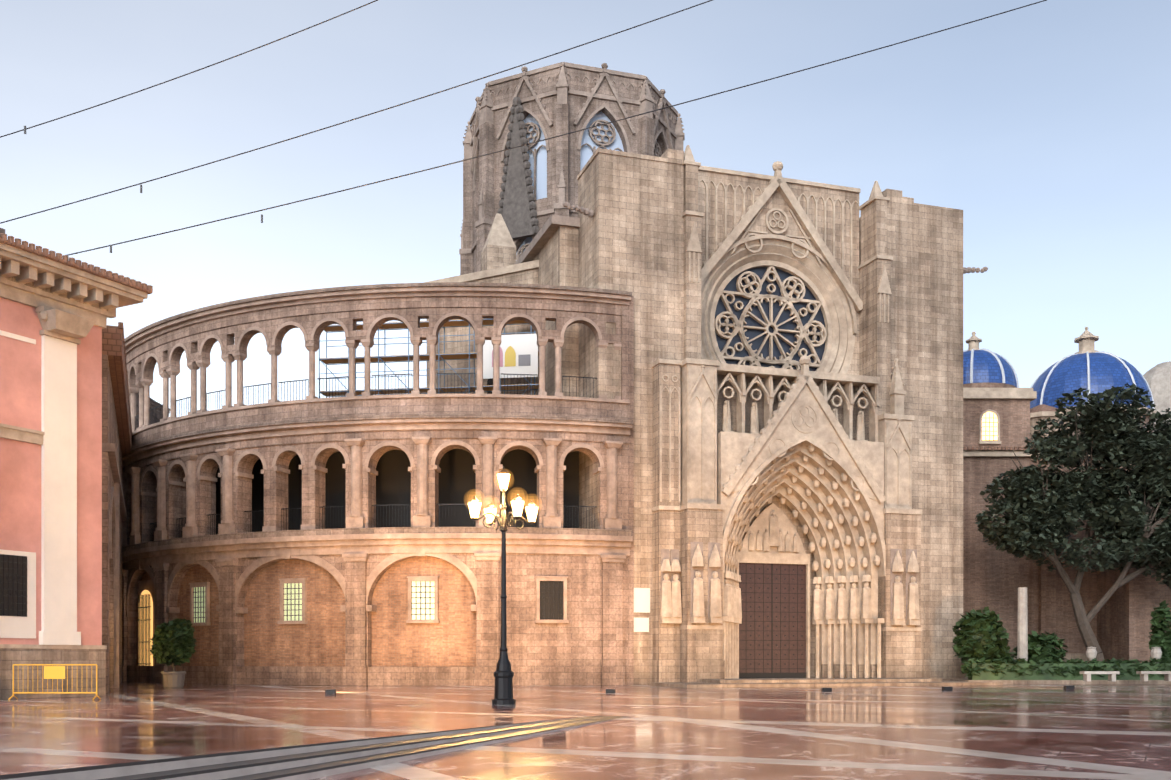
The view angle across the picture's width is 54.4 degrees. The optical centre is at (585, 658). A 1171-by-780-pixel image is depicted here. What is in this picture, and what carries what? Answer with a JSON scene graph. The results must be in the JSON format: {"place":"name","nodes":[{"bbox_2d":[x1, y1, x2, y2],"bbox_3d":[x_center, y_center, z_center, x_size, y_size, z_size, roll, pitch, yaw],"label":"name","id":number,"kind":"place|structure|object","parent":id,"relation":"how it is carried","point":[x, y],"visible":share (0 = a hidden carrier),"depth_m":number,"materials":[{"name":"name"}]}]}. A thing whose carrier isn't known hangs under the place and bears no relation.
{"place":"outdoors","nodes":[
{"label":"outdoors","id":0,"kind":"place"},
{"bbox_2d":[0,0,1046,255],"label":"overhead wires","id":1,"kind":"object","parent":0,"point":[408,102],"visible":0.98,"depth_m":41.02,"materials":[{"name":"grey metal"}]},
{"bbox_2d":[0,682,1170,779],"bbox_3d":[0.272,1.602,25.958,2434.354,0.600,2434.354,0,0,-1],"label":"ground","id":2,"kind":"structure","parent":0,"point":[139,731],"depth_m":20.63,"materials":[{"name":"stone"}]},
{"bbox_2d":[8,664,100,699],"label":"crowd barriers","id":3,"kind":"object","parent":2,"relation":"on","point":[54,671],"visible":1,"depth_m":35.67,"materials":[{"name":"yellow metal"}]},
{"bbox_2d":[0,228,152,699],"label":"basilica","id":4,"kind":"structure","parent":2,"relation":"on","point":[57,310],"depth_m":37.43,"materials":[{"name":"pink paint"}]},
{"bbox_2d":[102,322,131,692],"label":"wall","id":5,"kind":"structure","parent":2,"relation":"on","point":[116,431],"depth_m":46.97,"materials":[{"name":"stone"}]},
{"bbox_2d":[150,618,196,688],"bbox_3d":[-17.706,-0.229,48.872,1.930,3.062,1.877,0,0,-1],"label":"planter shrub","id":6,"kind":"object","parent":2,"relation":"on","point":[174,644],"visible":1,"depth_m":48.48,"materials":[{"name":"green plant"}]},
{"bbox_2d":[122,282,633,685],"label":"arcaded gallery building","id":7,"kind":"structure","parent":2,"relation":"on","point":[311,538],"depth_m":55.03,"materials":[{"name":"stone"}]},
{"bbox_2d":[319,319,538,397],"bbox_3d":[-7.844,-15.898,61.986,13.551,6.800,1.227,0,0,8],"label":"scaffolding","id":8,"kind":"object","parent":7,"relation":"on","point":[519,353],"visible":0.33,"depth_m":61.67,"materials":[{"name":"grey metal"}]},
{"bbox_2d":[468,467,538,704],"bbox_3d":[-2.330,-2.078,32.418,1.924,6.760,1.932,0,0,15],"label":"street lamp","id":9,"kind":"object","parent":2,"relation":"on","point":[503,674],"visible":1,"depth_m":32.32,"materials":[{"name":"black metal"}]},
{"bbox_2d":[325,685,1074,693],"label":"floodlight fixtures","id":10,"kind":"object","parent":2,"relation":"on","point":[333,691],"visible":0.9,"depth_m":44.21,"materials":[{"name":"black metal"}]},
{"bbox_2d":[481,145,987,684],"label":"cathedral facade","id":11,"kind":"structure","parent":2,"relation":"on","point":[797,429],"depth_m":58.63,"materials":[{"name":"stone"}]},
{"bbox_2d":[424,260,538,394],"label":"building","id":12,"kind":"structure","parent":11,"relation":"attached to","point":[524,273],"depth_m":63.92,"materials":[{"name":"stone"}]},
{"bbox_2d":[459,62,684,274],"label":"octagonal tower","id":13,"kind":"structure","parent":11,"relation":"on","point":[526,191],"depth_m":80.62,"materials":[{"name":"stone"}]},
{"bbox_2d":[650,678,1002,687],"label":"portal steps","id":14,"kind":"structure","parent":2,"relation":"on","point":[801,682],"depth_m":53.49,"materials":[{"name":"stone"}]},
{"bbox_2d":[942,327,1170,684],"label":"chapels","id":15,"kind":"object","parent":2,"relation":"on","point":[1003,413],"visible":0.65,"depth_m":69.58,"materials":[{"name":"brick"}]},
{"bbox_2d":[952,600,1170,679],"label":"bushes","id":16,"kind":"object","parent":2,"relation":"on","point":[984,647],"visible":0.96,"depth_m":57.56,"materials":[{"name":"green plant"}]},
{"bbox_2d":[974,383,1170,660],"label":"olive tree","id":17,"kind":"object","parent":2,"relation":"on","point":[1048,507],"visible":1,"depth_m":60.61,"materials":[{"name":"green plant"}]},
{"bbox_2d":[0,0,1170,416],"label":"sky","id":18,"kind":"structure","parent":0,"point":[1047,123],"materials":[{"name":"blue"}]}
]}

